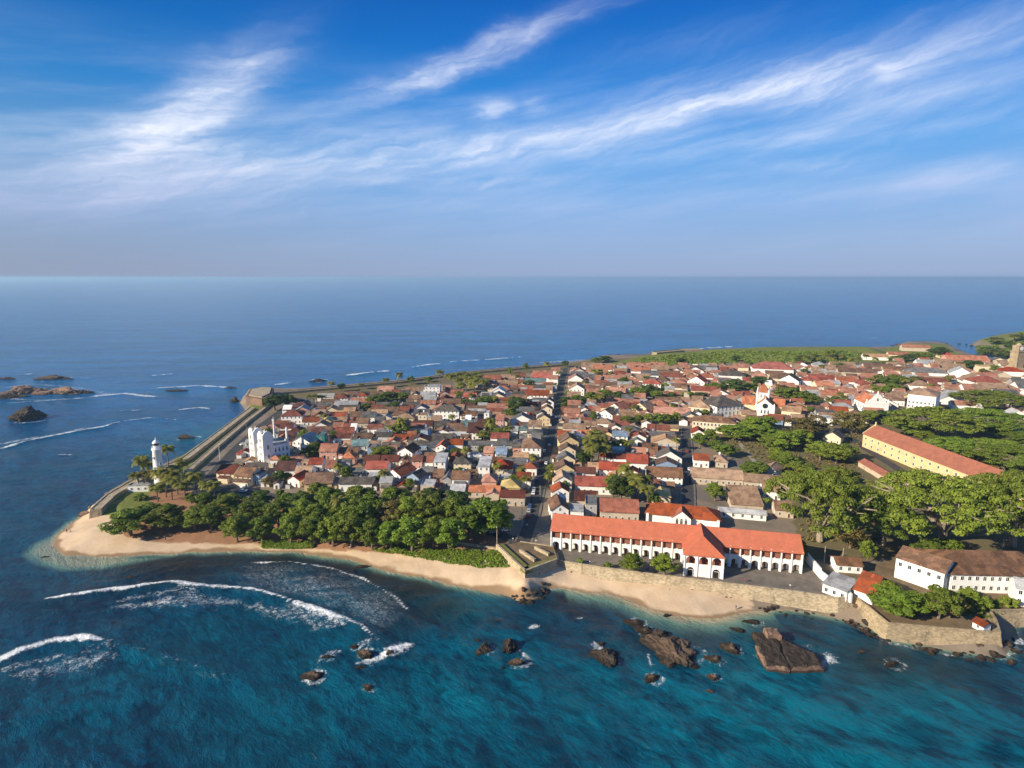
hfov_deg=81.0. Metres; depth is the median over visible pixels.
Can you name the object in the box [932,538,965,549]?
tree
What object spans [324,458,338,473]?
house
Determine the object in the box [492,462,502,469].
palm tree
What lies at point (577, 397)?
tree
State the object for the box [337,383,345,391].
tree
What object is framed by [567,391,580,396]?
house
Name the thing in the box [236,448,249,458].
house
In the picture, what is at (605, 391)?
tree
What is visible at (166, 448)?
palm tree
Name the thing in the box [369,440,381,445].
house
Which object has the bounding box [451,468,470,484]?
house
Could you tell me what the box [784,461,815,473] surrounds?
tree
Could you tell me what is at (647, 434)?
house
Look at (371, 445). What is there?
house
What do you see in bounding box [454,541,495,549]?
sea wall
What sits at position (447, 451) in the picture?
house
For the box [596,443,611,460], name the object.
palm tree
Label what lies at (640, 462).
house
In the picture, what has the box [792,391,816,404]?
tree
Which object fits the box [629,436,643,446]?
house
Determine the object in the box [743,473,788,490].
row house
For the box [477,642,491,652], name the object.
rock
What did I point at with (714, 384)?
tree
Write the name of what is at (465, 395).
house
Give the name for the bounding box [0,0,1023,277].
sky
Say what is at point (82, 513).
rock
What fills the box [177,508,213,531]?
tree
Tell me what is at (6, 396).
rock
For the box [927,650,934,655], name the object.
boulder
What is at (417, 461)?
house
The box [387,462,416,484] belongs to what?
house
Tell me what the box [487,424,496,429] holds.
tree
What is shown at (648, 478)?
palm tree
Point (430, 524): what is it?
tree
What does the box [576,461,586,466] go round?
house
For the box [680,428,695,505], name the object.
side street
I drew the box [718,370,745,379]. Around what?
house
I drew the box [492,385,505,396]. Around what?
house
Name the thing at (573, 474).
house
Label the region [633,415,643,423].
tree
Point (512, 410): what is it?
tree
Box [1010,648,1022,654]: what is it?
boulder
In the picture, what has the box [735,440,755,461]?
park path
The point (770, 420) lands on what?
tree
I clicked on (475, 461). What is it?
house
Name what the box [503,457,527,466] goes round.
house
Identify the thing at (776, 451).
tree
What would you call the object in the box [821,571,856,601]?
outbuilding
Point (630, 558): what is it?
tree
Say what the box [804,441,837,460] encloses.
tree
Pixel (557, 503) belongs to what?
gable house
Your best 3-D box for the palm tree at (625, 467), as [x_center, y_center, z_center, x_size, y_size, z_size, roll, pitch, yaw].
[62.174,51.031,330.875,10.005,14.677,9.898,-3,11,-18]
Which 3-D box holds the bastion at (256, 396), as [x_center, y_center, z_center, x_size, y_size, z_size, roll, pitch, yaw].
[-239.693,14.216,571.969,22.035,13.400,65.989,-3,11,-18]
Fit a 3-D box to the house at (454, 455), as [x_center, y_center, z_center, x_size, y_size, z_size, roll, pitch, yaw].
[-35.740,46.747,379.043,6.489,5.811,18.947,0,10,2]
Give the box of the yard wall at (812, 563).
[805,553,852,602]
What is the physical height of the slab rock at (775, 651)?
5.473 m
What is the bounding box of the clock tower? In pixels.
[1008,343,1023,367]
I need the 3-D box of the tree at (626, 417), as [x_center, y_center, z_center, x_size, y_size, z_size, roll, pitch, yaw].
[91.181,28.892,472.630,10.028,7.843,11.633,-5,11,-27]
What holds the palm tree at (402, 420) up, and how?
on the ground
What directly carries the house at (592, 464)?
on the ground
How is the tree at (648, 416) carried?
on the ground
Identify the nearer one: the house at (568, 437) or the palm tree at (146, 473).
the palm tree at (146, 473)
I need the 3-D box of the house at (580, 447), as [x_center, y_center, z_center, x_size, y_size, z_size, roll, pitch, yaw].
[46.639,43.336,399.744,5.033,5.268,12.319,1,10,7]
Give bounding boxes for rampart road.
[191,404,292,493]
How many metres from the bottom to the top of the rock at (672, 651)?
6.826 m
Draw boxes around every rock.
[0,377,15,379]
[0,385,47,393]
[0,393,29,398]
[8,405,47,421]
[30,390,59,394]
[34,375,69,379]
[51,386,80,394]
[77,511,89,516]
[81,390,94,393]
[165,389,188,391]
[178,434,193,438]
[229,397,238,402]
[299,670,324,680]
[309,378,326,381]
[321,655,333,658]
[350,644,358,648]
[353,565,369,568]
[354,665,365,668]
[356,649,372,658]
[363,684,371,690]
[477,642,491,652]
[502,638,517,653]
[507,657,524,664]
[588,648,618,667]
[623,618,642,625]
[633,625,652,634]
[639,634,695,668]
[644,673,658,683]
[652,628,668,637]
[703,655,721,663]
[705,674,717,680]
[718,642,740,654]
[729,627,745,632]
[742,619,759,624]
[752,627,823,673]
[885,661,898,667]
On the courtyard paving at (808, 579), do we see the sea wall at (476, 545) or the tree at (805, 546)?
the tree at (805, 546)
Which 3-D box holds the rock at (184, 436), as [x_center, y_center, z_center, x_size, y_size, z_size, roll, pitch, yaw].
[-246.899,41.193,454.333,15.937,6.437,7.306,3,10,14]
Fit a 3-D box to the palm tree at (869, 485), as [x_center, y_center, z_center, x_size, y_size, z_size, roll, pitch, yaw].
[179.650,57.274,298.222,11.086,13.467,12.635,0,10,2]
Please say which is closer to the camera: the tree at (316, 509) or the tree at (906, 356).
the tree at (316, 509)
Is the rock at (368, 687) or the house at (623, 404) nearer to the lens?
the rock at (368, 687)
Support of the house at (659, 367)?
on the ground
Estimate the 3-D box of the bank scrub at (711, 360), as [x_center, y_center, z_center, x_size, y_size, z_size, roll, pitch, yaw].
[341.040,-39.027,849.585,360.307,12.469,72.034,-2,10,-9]
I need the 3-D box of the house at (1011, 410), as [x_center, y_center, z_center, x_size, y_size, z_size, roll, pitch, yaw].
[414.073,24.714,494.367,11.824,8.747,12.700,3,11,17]
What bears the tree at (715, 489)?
on the ground
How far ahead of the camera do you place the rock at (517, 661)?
188.47 m
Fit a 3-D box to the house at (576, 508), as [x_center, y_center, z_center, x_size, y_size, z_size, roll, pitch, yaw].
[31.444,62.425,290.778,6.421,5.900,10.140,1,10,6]
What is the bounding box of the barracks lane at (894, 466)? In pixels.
[835,428,934,491]
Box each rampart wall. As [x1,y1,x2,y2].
[89,407,255,518]
[184,405,270,473]
[284,363,561,393]
[652,348,702,354]
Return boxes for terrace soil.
[838,560,1023,630]
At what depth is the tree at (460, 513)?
264.60 m
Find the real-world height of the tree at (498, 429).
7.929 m
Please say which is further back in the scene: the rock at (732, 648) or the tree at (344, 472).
the tree at (344, 472)
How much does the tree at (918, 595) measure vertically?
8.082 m
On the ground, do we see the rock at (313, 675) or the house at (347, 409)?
the house at (347, 409)
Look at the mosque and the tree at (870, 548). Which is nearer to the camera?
the tree at (870, 548)
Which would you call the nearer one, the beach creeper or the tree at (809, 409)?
the beach creeper
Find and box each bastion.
[246,387,273,405]
[496,541,557,577]
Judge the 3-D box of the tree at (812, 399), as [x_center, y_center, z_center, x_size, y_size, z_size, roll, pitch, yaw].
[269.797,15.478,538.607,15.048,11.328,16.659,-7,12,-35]
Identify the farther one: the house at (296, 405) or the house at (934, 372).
the house at (934, 372)
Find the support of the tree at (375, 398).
on the ground
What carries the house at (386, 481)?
on the ground
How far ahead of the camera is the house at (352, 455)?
373.76 m
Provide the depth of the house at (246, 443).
411.78 m
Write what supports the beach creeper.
on the ground
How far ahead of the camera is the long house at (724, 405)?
503.44 m
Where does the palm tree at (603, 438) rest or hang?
on the ground
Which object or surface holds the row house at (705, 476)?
on the ground
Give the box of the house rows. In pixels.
[260,357,1023,435]
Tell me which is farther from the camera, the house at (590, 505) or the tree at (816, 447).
the tree at (816, 447)
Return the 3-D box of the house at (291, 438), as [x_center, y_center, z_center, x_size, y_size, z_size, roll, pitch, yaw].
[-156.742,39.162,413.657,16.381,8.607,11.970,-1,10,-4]
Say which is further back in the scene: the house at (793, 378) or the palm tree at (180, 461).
the house at (793, 378)
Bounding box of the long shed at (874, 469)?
[858,458,909,485]
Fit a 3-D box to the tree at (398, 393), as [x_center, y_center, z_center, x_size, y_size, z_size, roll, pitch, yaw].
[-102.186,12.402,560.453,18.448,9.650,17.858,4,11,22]
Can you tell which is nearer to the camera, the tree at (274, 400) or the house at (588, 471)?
the house at (588, 471)
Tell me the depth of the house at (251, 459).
371.58 m
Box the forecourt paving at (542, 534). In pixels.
[506,524,554,550]
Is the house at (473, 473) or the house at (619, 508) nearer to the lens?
the house at (619, 508)
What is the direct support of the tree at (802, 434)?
on the ground
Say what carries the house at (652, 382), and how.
on the ground
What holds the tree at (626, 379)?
on the ground
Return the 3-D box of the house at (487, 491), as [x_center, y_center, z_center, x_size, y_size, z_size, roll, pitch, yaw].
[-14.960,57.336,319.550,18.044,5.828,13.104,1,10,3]
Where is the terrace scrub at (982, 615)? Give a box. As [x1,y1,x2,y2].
[915,597,1004,617]
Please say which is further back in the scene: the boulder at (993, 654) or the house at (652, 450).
the house at (652, 450)
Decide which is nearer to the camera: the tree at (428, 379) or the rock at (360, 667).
the rock at (360, 667)
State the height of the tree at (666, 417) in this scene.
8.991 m
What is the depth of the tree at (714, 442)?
398.67 m
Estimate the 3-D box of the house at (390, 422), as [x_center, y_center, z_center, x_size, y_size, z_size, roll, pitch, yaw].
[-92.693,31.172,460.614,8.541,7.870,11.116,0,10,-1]
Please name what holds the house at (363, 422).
on the ground
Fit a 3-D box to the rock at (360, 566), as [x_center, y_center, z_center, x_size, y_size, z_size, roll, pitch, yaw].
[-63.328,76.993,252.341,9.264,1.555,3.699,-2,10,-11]
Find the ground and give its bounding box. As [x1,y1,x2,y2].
[53,332,1023,655]
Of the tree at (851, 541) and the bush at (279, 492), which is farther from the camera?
the bush at (279, 492)
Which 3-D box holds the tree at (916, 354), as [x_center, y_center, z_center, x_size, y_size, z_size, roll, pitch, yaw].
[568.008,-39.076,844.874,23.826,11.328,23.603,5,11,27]
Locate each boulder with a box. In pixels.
[525,599,533,603]
[862,627,870,631]
[918,647,927,650]
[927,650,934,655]
[928,648,938,652]
[952,652,963,656]
[976,655,985,660]
[987,657,995,662]
[989,650,998,657]
[1004,640,1013,647]
[1007,659,1016,665]
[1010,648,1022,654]
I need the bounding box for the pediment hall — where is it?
[645,502,720,526]
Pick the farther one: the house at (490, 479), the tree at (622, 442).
the tree at (622, 442)
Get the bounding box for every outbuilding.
[717,506,766,520]
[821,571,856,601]
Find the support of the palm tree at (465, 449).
on the ground
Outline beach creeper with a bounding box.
[261,538,508,567]
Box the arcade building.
[550,513,803,579]
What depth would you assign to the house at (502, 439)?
412.97 m
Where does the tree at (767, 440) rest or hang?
on the ground
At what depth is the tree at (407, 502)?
274.38 m
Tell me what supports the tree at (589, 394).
on the ground
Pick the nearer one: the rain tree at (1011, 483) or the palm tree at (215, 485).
the rain tree at (1011, 483)
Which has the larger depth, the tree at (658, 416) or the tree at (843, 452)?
the tree at (658, 416)
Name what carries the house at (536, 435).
on the ground
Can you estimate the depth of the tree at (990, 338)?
1016.44 m
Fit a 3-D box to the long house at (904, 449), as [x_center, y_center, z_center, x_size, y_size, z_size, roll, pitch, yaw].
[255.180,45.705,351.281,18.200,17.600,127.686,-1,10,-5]
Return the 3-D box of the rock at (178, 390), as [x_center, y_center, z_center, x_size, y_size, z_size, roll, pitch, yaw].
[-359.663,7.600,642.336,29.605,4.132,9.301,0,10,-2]
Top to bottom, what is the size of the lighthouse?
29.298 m
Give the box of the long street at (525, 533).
[514,368,568,542]
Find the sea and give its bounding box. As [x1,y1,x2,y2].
[0,277,1023,767]
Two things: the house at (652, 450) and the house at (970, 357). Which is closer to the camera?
the house at (652, 450)
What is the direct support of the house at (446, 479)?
on the ground
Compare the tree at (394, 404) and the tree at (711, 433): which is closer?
the tree at (711, 433)
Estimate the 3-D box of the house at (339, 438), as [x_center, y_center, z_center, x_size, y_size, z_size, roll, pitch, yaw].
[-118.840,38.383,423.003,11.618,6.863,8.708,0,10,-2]
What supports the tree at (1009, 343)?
on the ground
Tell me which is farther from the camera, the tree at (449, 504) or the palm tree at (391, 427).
the palm tree at (391, 427)
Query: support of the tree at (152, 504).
on the ground
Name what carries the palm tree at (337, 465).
on the ground
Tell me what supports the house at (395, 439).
on the ground
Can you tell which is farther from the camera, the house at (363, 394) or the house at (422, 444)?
the house at (363, 394)
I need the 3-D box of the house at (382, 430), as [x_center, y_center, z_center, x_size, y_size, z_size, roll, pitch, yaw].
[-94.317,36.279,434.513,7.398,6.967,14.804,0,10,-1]
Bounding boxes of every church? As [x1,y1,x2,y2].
[741,383,785,415]
[853,391,888,410]
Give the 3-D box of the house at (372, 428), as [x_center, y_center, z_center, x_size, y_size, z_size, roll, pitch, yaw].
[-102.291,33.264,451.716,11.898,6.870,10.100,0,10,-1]
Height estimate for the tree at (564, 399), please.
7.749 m
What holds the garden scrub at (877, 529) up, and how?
on the ground
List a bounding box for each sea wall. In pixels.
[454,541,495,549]
[558,559,855,612]
[856,597,1002,647]
[992,609,1023,626]
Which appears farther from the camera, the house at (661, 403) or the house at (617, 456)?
the house at (661, 403)
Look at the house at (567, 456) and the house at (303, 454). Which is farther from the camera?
the house at (303, 454)
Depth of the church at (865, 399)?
512.99 m
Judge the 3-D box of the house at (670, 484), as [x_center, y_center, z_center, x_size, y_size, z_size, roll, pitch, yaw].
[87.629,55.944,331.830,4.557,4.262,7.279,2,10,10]
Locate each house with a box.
[127,482,152,491]
[215,463,244,483]
[232,467,262,487]
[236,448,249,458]
[243,439,248,448]
[243,456,256,465]
[246,462,267,471]
[253,470,266,484]
[259,474,273,486]
[269,455,280,467]
[273,478,282,488]
[274,460,300,475]
[279,421,296,429]
[279,429,298,438]
[279,433,295,445]
[280,410,305,423]
[285,453,306,464]
[285,470,307,488]
[291,424,305,431]
[292,431,320,450]
[293,402,312,409]
[294,463,315,473]
[298,452,309,458]
[302,416,321,427]
[303,471,339,491]
[308,455,326,470]
[310,428,323,433]
[316,432,327,442]
[318,442,343,458]
[324,416,333,422]
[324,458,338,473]
[334,393,349,400]
[334,411,348,416]
[334,434,352,443]
[337,427,354,437]
[338,459,352,471]
[338,476,379,491]
[339,447,364,458]
[339,467,368,476]
[341,450,358,463]
[342,440,350,446]
[343,407,356,415]
[351,438,368,450]
[352,433,373,442]
[352,463,365,467]
[355,417,370,427]
[357,392,368,396]
[363,455,380,463]
[364,460,390,474]
[367,424,384,433]
[367,443,378,453]
[368,472,377,475]
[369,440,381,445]
[371,409,388,415]
[373,430,393,443]
[376,427,387,431]
[377,386,394,391]
[379,476,395,492]
[380,443,399,454]
[380,455,400,466]
[382,442,404,448]
[384,419,395,428]
[385,436,406,445]
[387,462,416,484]
[392,434,413,443]
[396,480,408,488]
[397,442,420,461]
[398,453,411,465]
[404,387,419,393]
[406,395,421,401]
[406,433,431,444]
[406,468,427,486]
[407,431,416,434]
[408,438,428,452]
[410,423,425,431]
[411,455,423,469]
[412,481,419,491]
[418,410,427,419]
[420,424,431,435]
[420,476,441,489]
[421,466,434,478]
[422,455,434,465]
[424,452,436,455]
[425,384,440,395]
[426,441,439,451]
[431,433,455,438]
[432,436,445,440]
[433,452,447,471]
[433,466,444,484]
[434,404,461,420]
[434,426,452,432]
[435,438,449,451]
[440,449,451,461]
[441,470,451,486]
[449,431,466,438]
[449,437,463,450]
[449,450,461,465]
[450,390,463,397]
[450,484,466,491]
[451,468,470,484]
[453,454,472,468]
[459,410,477,421]
[460,434,471,439]
[463,393,476,400]
[463,440,512,450]
[465,469,477,480]
[466,426,483,439]
[467,452,483,458]
[467,485,500,500]
[472,455,481,469]
[478,455,491,477]
[481,473,498,484]
[483,445,494,455]
[484,410,489,418]
[490,432,509,440]
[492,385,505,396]
[492,455,502,465]
[492,459,513,474]
[495,414,504,427]
[495,445,507,456]
[497,438,507,440]
[498,474,510,484]
[499,489,525,505]
[501,479,521,489]
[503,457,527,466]
[508,450,528,459]
[511,394,527,402]
[512,437,522,448]
[512,444,521,447]
[512,446,521,451]
[513,464,517,471]
[516,472,531,489]
[519,433,526,439]
[521,437,542,457]
[524,459,537,475]
[526,389,549,400]
[527,426,543,442]
[531,373,550,381]
[531,432,541,438]
[537,412,550,425]
[541,404,552,415]
[544,397,554,408]
[547,493,569,520]
[550,481,569,501]
[551,455,556,461]
[551,491,565,499]
[552,469,572,491]
[553,458,574,472]
[556,450,575,465]
[557,430,573,435]
[557,431,579,452]
[558,441,575,456]
[566,471,575,484]
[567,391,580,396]
[568,373,583,381]
[569,382,584,395]
[569,430,585,443]
[570,503,583,515]
[574,466,595,475]
[574,473,610,494]
[574,490,595,507]
[576,429,589,435]
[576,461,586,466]
[579,444,585,451]
[585,495,596,516]
[587,459,598,474]
[588,385,601,389]
[593,364,612,373]
[597,407,617,419]
[599,460,629,475]
[599,498,639,519]
[600,453,605,459]
[602,428,611,436]
[606,451,625,461]
[607,400,630,414]
[608,436,617,441]
[608,470,622,477]
[610,387,625,393]
[612,430,627,439]
[612,444,624,452]
[620,450,639,453]
[621,412,652,423]
[622,430,641,438]
[626,453,648,470]
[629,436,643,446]
[630,431,646,441]
[630,447,645,453]
[631,367,650,372]
[631,466,638,472]
[632,400,654,412]
[638,442,657,451]
[642,379,661,388]
[642,431,650,438]
[645,464,682,486]
[648,444,657,458]
[650,429,674,438]
[651,365,668,369]
[651,433,679,449]
[652,486,671,502]
[653,400,668,406]
[653,406,690,414]
[653,479,660,486]
[655,446,682,466]
[655,456,677,466]
[666,481,674,489]
[666,487,674,500]
[687,375,708,385]
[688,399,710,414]
[690,425,704,438]
[690,467,743,485]
[691,385,716,392]
[692,415,736,434]
[692,453,709,467]
[705,396,743,415]
[713,452,728,467]
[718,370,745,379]
[718,378,739,387]
[725,484,763,509]
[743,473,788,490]
[748,485,762,496]
[751,361,793,372]
[751,372,767,377]
[759,482,780,499]
[763,461,782,474]
[771,500,793,518]
[778,373,801,384]
[781,405,801,414]
[800,376,822,384]
[811,380,834,389]
[817,415,832,425]
[819,390,840,397]
[823,429,844,443]
[827,406,848,411]
[829,555,863,573]
[835,377,855,385]
[836,367,879,375]
[852,570,889,604]
[854,380,869,387]
[861,353,888,360]
[862,422,1023,509]
[881,365,910,372]
[882,394,904,405]
[886,351,909,355]
[894,545,955,588]
[899,344,930,351]
[902,367,948,376]
[906,388,941,408]
[908,377,948,385]
[917,549,1023,593]
[935,352,953,357]
[940,355,989,361]
[947,366,970,377]
[963,376,1002,383]
[973,364,996,371]
[990,398,1011,406]
[996,367,1023,376]
[1003,407,1023,418]
[1008,576,1023,606]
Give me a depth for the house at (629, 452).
381.81 m
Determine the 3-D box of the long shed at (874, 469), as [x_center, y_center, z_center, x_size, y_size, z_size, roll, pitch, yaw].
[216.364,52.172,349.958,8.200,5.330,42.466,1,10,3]
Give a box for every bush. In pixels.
[133,492,148,500]
[183,493,197,501]
[217,491,226,498]
[275,489,284,495]
[602,562,612,566]
[967,602,985,613]
[978,596,993,607]
[998,595,1020,607]
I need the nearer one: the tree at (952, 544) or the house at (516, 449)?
the tree at (952, 544)
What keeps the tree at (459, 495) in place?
on the ground
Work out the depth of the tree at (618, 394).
566.81 m
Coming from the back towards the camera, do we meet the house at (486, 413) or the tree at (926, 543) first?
the house at (486, 413)
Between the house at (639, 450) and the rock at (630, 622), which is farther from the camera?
the house at (639, 450)
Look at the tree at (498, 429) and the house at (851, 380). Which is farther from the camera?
the house at (851, 380)
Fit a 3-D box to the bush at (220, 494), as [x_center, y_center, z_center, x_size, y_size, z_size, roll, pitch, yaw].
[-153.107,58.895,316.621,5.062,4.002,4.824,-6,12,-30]
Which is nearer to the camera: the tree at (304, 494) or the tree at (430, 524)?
the tree at (430, 524)
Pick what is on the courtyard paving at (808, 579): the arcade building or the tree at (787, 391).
the arcade building
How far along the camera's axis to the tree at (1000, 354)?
901.27 m
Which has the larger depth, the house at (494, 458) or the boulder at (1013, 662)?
the house at (494, 458)
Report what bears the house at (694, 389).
on the ground
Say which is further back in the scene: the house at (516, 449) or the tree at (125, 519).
the house at (516, 449)
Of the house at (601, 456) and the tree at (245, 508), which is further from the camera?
the house at (601, 456)
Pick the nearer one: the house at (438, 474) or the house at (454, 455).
the house at (438, 474)
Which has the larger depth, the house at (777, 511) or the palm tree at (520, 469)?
the palm tree at (520, 469)
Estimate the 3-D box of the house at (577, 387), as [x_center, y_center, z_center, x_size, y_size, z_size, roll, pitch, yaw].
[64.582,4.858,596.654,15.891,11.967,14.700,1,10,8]
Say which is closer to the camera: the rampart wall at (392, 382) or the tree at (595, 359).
the rampart wall at (392, 382)
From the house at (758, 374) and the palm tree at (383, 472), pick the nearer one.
the palm tree at (383, 472)
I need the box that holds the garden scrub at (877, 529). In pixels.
[723,431,1023,542]
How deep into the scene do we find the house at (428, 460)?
365.90 m
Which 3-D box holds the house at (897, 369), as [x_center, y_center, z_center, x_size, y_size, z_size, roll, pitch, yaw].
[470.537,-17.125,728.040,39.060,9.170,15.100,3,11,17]
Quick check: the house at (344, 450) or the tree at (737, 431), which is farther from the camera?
the tree at (737, 431)
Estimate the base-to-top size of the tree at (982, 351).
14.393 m
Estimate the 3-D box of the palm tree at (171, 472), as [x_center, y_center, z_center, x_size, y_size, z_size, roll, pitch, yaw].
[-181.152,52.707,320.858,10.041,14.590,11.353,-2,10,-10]
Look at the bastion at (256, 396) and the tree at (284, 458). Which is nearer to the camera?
the tree at (284, 458)
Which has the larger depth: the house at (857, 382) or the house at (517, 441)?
the house at (857, 382)
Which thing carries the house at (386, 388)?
on the ground
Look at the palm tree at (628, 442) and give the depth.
399.13 m
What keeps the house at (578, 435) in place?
on the ground
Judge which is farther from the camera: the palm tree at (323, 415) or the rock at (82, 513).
the palm tree at (323, 415)
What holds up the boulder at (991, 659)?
on the ground
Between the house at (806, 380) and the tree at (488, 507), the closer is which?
the tree at (488, 507)
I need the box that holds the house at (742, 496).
[725,484,763,509]
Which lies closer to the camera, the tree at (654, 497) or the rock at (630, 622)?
the rock at (630, 622)
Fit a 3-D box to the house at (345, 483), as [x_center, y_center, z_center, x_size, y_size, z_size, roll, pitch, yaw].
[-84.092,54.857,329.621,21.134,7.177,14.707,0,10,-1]
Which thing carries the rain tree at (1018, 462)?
on the ground
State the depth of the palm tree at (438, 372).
653.10 m
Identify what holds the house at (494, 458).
on the ground
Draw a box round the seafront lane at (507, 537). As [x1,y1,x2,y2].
[209,487,518,542]
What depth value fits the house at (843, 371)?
708.83 m
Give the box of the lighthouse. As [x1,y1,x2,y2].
[151,438,167,486]
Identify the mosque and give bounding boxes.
[248,418,289,464]
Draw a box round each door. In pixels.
[687,569,692,575]
[713,571,718,577]
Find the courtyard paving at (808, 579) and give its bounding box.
[557,547,830,595]
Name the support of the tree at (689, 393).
on the ground
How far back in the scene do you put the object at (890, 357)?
823.71 m
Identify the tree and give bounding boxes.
[96,505,155,535]
[127,472,143,483]
[131,456,149,481]
[133,455,150,465]
[135,502,162,521]
[138,469,153,481]
[140,461,152,480]
[141,503,186,529]
[146,482,165,500]
[150,466,166,483]
[158,473,172,497]
[161,444,175,464]
[161,468,181,493]
[163,475,180,499]
[165,465,181,472]
[172,479,190,495]
[173,458,190,479]
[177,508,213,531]
[185,471,204,493]
[187,491,217,508]
[192,505,228,530]
[198,480,213,490]
[203,481,223,495]
[205,496,239,516]
[218,492,245,502]
[218,515,252,542]
[230,499,268,521]
[242,490,274,502]
[245,515,274,541]
[260,476,275,486]
[262,501,291,526]
[263,394,287,409]
[272,470,292,479]
[272,513,304,542]
[274,492,292,502]
[279,455,292,460]
[280,394,298,404]
[284,498,315,520]
[286,491,318,504]
[295,514,324,544]
[297,429,307,436]
[300,445,318,456]
[305,497,340,521]
[307,482,327,494]
[309,442,319,449]
[310,394,320,401]
[313,486,344,503]
[313,516,345,546]
[318,413,326,418]
[327,381,335,392]
[327,496,361,518]
[329,431,336,437]
[329,495,343,506]
[333,462,343,476]
[333,516,365,548]
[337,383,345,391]
[339,466,352,476]
[342,485,378,498]
[347,494,385,521]
[356,518,380,549]
[359,403,372,410]
[365,395,386,402]
[368,445,394,455]
[369,498,409,521]
[372,391,397,401]
[373,520,406,549]
[376,469,388,475]
[381,486,411,512]
[383,401,402,406]
[384,424,395,429]
[390,496,426,521]
[390,516,431,550]
[392,422,410,433]
[393,392,410,400]
[395,372,403,379]
[395,417,408,433]
[402,478,416,489]
[407,376,414,384]
[409,487,445,506]
[409,493,445,519]
[412,491,427,520]
[416,515,450,548]
[423,377,432,381]
[432,518,466,548]
[435,370,443,375]
[435,498,465,517]
[442,490,471,504]
[443,373,454,384]
[450,448,460,452]
[450,504,485,536]
[452,377,463,388]
[454,391,463,396]
[455,372,465,376]
[455,381,466,389]
[460,496,510,535]
[461,399,469,403]
[461,446,469,454]
[462,376,472,390]
[464,373,474,387]
[466,382,476,388]
[468,377,479,390]
[470,399,484,404]
[472,374,481,388]
[475,430,489,438]
[477,396,495,401]
[477,445,483,452]
[478,379,489,391]
[478,430,487,437]
[483,509,514,534]
[486,417,495,426]
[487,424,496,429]
[488,427,510,432]
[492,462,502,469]
[503,425,513,438]
[504,407,518,414]
[506,396,529,408]
[506,474,520,480]
[516,466,526,471]
[520,475,531,491]
[521,380,535,384]
[522,363,528,369]
[528,453,538,461]
[544,470,553,486]
[545,464,553,471]
[558,397,572,402]
[570,395,586,401]
[575,449,593,461]
[581,436,598,458]
[583,392,601,399]
[583,441,600,461]
[586,430,601,436]
[589,357,601,362]
[589,411,597,419]
[593,434,608,459]
[596,393,606,399]
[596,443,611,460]
[597,389,612,398]
[600,356,611,361]
[604,473,617,497]
[607,476,634,498]
[608,391,628,397]
[610,441,620,448]
[616,462,632,475]
[617,377,630,381]
[618,439,628,446]
[618,552,644,570]
[620,415,635,421]
[621,470,640,496]
[624,440,635,450]
[625,427,631,432]
[626,476,644,498]
[628,387,646,394]
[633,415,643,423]
[639,474,653,497]
[639,483,656,502]
[640,384,661,392]
[642,413,653,421]
[648,493,661,501]
[649,390,664,398]
[650,553,679,573]
[653,413,663,423]
[661,413,673,423]
[664,392,675,396]
[671,412,680,422]
[671,437,680,450]
[674,357,687,361]
[680,391,693,396]
[689,432,709,446]
[691,392,708,398]
[700,409,709,414]
[703,429,718,440]
[703,482,726,501]
[704,382,725,388]
[707,440,723,451]
[713,444,738,455]
[715,424,731,434]
[720,379,753,390]
[720,424,754,439]
[730,355,740,359]
[737,416,769,430]
[738,461,769,473]
[743,382,759,389]
[749,376,768,383]
[750,424,778,435]
[756,435,781,449]
[762,470,885,542]
[763,416,780,426]
[766,447,793,459]
[770,452,803,469]
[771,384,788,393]
[771,430,800,448]
[773,387,800,400]
[781,417,822,433]
[781,471,804,488]
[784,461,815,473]
[791,429,814,445]
[792,354,806,361]
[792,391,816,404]
[801,413,835,436]
[802,540,808,556]
[803,395,823,404]
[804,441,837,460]
[805,406,813,412]
[808,354,820,361]
[821,443,853,463]
[821,465,860,482]
[822,349,840,359]
[830,411,858,431]
[830,527,871,548]
[837,412,869,433]
[839,443,861,454]
[851,496,935,545]
[858,410,880,423]
[858,539,877,562]
[863,479,881,485]
[866,484,876,491]
[866,585,930,616]
[870,386,891,392]
[871,467,1023,539]
[871,579,902,590]
[872,377,898,384]
[875,410,897,421]
[880,406,990,436]
[883,383,907,388]
[886,374,906,383]
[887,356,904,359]
[895,420,934,436]
[897,354,915,360]
[899,376,912,384]
[906,352,923,359]
[907,590,932,613]
[909,538,949,549]
[910,376,923,380]
[913,431,939,439]
[919,352,934,357]
[922,436,985,456]
[922,583,963,619]
[926,347,952,354]
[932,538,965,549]
[938,595,971,618]
[948,389,1023,408]
[951,470,1023,547]
[952,407,1023,433]
[955,360,978,368]
[956,587,985,603]
[957,443,1023,470]
[969,437,1023,458]
[976,345,988,349]
[977,349,990,355]
[981,422,1015,438]
[984,337,1003,344]
[985,349,1002,354]
[988,365,1002,369]
[992,337,1004,344]
[992,352,1008,357]
[998,430,1023,444]
[1000,340,1015,346]
[1003,454,1023,471]
[1007,334,1021,340]
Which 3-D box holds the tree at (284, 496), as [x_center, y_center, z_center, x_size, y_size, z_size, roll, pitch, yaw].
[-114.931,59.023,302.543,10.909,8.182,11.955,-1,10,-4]
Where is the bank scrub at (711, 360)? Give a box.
[639,350,859,364]
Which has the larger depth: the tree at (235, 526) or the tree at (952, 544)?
the tree at (235, 526)
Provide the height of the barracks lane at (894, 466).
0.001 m
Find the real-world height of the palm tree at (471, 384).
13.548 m
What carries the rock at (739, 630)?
in the sea
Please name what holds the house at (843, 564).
on the terrace soil
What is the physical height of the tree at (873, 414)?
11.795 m
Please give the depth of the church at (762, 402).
512.58 m

